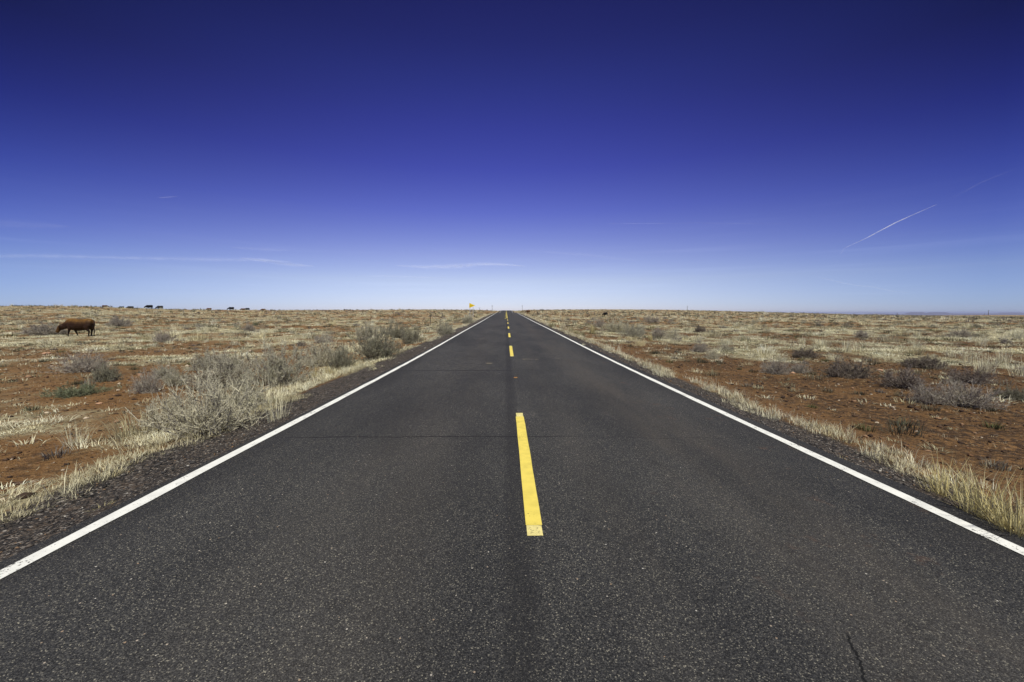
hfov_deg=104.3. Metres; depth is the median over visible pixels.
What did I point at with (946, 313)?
hills
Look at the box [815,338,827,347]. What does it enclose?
bunch grass
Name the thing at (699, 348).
shrub
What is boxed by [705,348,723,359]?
shrub
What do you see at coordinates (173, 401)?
shrub
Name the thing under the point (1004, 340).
shrub
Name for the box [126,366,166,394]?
shrub
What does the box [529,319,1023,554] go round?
edge line
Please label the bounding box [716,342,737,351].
shrub
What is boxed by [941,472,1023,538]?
grass clump
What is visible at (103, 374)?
shrub
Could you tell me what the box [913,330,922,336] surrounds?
bunch grass
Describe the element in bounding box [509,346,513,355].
line dash
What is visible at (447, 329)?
shrub
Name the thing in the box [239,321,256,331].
shrub
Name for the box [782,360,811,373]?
shrub
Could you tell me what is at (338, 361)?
shrub
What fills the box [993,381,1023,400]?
shrub
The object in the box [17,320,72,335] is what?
shrub
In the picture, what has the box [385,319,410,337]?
shrub
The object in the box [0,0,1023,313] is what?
sky
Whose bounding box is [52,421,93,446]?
grass clump
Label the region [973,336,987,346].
bunch grass
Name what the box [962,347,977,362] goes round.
bunch grass
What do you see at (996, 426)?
dark plants
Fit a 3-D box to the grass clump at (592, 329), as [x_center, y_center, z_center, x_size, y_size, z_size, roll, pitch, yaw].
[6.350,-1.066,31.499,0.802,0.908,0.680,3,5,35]
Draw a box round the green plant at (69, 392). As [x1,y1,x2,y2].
[36,380,121,398]
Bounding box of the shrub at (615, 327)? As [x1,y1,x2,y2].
[597,316,629,332]
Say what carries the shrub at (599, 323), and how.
on the ground at (24, 464)
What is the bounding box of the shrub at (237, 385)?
[204,356,277,413]
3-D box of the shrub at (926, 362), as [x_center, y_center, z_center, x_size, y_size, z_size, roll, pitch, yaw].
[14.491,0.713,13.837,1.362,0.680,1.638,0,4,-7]
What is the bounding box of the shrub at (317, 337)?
[312,332,333,342]
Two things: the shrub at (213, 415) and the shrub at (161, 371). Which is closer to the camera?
the shrub at (213, 415)
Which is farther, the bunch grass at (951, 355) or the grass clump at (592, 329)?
the grass clump at (592, 329)
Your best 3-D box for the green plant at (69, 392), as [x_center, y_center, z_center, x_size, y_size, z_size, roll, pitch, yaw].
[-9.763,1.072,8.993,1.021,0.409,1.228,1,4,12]
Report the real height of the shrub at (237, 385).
1.120 m
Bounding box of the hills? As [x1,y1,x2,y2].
[866,312,1023,314]
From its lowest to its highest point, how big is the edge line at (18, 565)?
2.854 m
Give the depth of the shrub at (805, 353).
16.67 m
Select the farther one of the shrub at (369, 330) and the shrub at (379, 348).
the shrub at (369, 330)
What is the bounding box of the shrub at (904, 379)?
[873,363,935,391]
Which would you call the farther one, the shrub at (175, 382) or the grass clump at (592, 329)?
the grass clump at (592, 329)
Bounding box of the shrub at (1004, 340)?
[998,337,1012,343]
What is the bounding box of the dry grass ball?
[631,338,645,346]
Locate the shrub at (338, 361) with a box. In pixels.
[327,342,357,368]
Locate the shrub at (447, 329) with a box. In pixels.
[436,319,454,334]
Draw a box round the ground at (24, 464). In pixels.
[0,306,1023,561]
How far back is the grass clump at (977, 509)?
2.92 m
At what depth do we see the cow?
29.10 m
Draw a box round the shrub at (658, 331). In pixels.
[651,325,668,337]
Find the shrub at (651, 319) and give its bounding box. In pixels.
[644,315,658,322]
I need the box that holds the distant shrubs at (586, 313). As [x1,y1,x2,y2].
[12,305,1022,318]
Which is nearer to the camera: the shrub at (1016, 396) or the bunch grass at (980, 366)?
the shrub at (1016, 396)
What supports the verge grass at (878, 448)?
on the ground at (24, 464)
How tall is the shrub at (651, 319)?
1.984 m
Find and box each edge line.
[0,311,500,578]
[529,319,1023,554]
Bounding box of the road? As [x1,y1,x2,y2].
[0,310,1023,681]
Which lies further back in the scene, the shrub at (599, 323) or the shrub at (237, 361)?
the shrub at (599, 323)
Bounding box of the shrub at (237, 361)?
[212,347,249,372]
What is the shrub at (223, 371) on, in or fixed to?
on the ground at (24, 464)
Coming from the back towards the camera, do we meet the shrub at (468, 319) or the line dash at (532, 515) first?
the shrub at (468, 319)
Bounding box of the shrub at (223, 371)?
[164,347,263,388]
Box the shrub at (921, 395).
[898,375,957,407]
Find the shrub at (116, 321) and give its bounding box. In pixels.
[105,314,132,326]
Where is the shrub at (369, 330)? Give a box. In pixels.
[355,320,380,338]
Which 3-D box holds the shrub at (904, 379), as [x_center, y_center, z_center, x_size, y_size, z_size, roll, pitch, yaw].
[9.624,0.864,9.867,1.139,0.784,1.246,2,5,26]
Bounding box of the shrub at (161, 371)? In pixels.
[150,360,177,379]
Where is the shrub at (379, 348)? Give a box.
[338,321,414,360]
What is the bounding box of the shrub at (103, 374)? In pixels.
[84,358,121,382]
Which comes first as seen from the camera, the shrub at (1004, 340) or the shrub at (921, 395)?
the shrub at (921, 395)
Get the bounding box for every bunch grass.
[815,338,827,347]
[841,338,852,351]
[852,340,864,352]
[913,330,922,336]
[945,346,960,357]
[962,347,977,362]
[970,349,1007,373]
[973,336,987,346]
[995,345,1012,362]
[1001,355,1023,377]
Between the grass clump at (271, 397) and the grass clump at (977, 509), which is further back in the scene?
the grass clump at (271, 397)
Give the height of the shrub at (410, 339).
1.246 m
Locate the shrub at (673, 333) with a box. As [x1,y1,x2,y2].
[661,325,680,338]
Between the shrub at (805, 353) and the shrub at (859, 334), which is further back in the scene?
the shrub at (859, 334)
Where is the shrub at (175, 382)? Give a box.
[159,362,192,385]
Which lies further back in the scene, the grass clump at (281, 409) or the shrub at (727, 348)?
the shrub at (727, 348)
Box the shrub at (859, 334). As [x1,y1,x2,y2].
[851,330,869,337]
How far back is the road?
2.37 m
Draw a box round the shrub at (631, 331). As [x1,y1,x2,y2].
[618,322,645,336]
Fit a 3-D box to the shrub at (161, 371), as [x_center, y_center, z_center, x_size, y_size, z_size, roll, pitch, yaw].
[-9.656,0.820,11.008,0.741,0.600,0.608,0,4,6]
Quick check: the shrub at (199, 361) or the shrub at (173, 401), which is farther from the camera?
the shrub at (199, 361)
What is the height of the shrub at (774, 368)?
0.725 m
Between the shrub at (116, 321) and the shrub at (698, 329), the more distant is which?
the shrub at (116, 321)
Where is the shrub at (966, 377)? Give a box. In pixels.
[939,363,1001,384]
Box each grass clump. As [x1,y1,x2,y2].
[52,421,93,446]
[254,370,277,405]
[264,391,290,422]
[325,368,336,373]
[588,324,594,332]
[906,452,990,503]
[926,455,1023,527]
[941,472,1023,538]
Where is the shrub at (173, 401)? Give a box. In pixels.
[127,380,188,434]
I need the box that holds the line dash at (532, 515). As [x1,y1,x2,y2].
[516,413,542,535]
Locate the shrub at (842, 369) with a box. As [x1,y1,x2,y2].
[821,356,878,378]
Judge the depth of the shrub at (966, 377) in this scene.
10.46 m
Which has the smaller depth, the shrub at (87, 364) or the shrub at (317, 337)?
the shrub at (87, 364)
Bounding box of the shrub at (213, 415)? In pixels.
[124,368,276,443]
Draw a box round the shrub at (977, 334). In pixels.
[974,333,988,336]
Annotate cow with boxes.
[56,319,94,336]
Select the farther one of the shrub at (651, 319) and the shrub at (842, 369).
the shrub at (651, 319)
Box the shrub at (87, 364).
[41,348,118,373]
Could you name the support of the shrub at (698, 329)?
on the ground at (24, 464)
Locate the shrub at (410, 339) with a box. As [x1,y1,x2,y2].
[399,324,425,343]
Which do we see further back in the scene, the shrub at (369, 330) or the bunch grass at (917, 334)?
the bunch grass at (917, 334)
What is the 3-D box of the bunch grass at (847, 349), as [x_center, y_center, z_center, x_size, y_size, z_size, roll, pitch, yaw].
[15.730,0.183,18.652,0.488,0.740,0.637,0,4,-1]
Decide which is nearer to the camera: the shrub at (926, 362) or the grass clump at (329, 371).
the grass clump at (329, 371)
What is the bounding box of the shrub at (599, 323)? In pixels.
[591,317,606,327]
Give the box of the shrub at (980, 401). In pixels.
[927,375,1012,410]
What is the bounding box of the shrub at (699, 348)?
[689,341,710,352]
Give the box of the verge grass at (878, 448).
[0,310,1023,523]
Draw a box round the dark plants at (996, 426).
[0,304,1023,470]
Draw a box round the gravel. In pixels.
[0,331,1023,552]
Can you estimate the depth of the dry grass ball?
20.56 m
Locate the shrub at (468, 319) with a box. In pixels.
[462,314,476,323]
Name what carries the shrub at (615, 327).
on the ground at (24, 464)
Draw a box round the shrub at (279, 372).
[237,335,319,387]
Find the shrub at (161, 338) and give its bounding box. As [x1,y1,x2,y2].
[150,330,172,341]
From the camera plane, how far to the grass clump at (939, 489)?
3.39 m
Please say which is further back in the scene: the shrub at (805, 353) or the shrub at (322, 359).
the shrub at (805, 353)
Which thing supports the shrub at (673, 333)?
on the ground at (24, 464)
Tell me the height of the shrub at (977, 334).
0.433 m
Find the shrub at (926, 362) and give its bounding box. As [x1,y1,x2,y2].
[896,351,954,370]
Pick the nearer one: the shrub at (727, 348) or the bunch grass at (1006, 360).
the bunch grass at (1006, 360)
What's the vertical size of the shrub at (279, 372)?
1.440 m
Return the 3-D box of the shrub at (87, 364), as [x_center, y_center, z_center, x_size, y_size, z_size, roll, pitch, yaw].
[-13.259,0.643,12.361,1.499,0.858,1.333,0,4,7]
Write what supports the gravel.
on the ground at (24, 464)
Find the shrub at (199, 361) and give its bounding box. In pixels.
[182,345,221,370]
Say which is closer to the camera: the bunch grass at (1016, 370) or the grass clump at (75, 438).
the grass clump at (75, 438)
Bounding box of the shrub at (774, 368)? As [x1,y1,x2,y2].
[757,354,790,374]
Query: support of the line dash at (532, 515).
on the road
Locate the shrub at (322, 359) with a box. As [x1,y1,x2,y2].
[298,332,342,367]
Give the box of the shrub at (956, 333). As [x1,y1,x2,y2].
[945,327,974,337]
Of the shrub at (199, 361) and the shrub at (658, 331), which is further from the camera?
the shrub at (658, 331)
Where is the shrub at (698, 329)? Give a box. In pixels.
[693,324,706,332]
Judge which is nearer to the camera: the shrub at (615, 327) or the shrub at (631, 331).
the shrub at (631, 331)
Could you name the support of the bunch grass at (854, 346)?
on the ground at (24, 464)
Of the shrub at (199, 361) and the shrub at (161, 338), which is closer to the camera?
the shrub at (199, 361)
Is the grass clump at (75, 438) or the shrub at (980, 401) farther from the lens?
the shrub at (980, 401)
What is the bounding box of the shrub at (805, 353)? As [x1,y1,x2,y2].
[792,345,823,357]

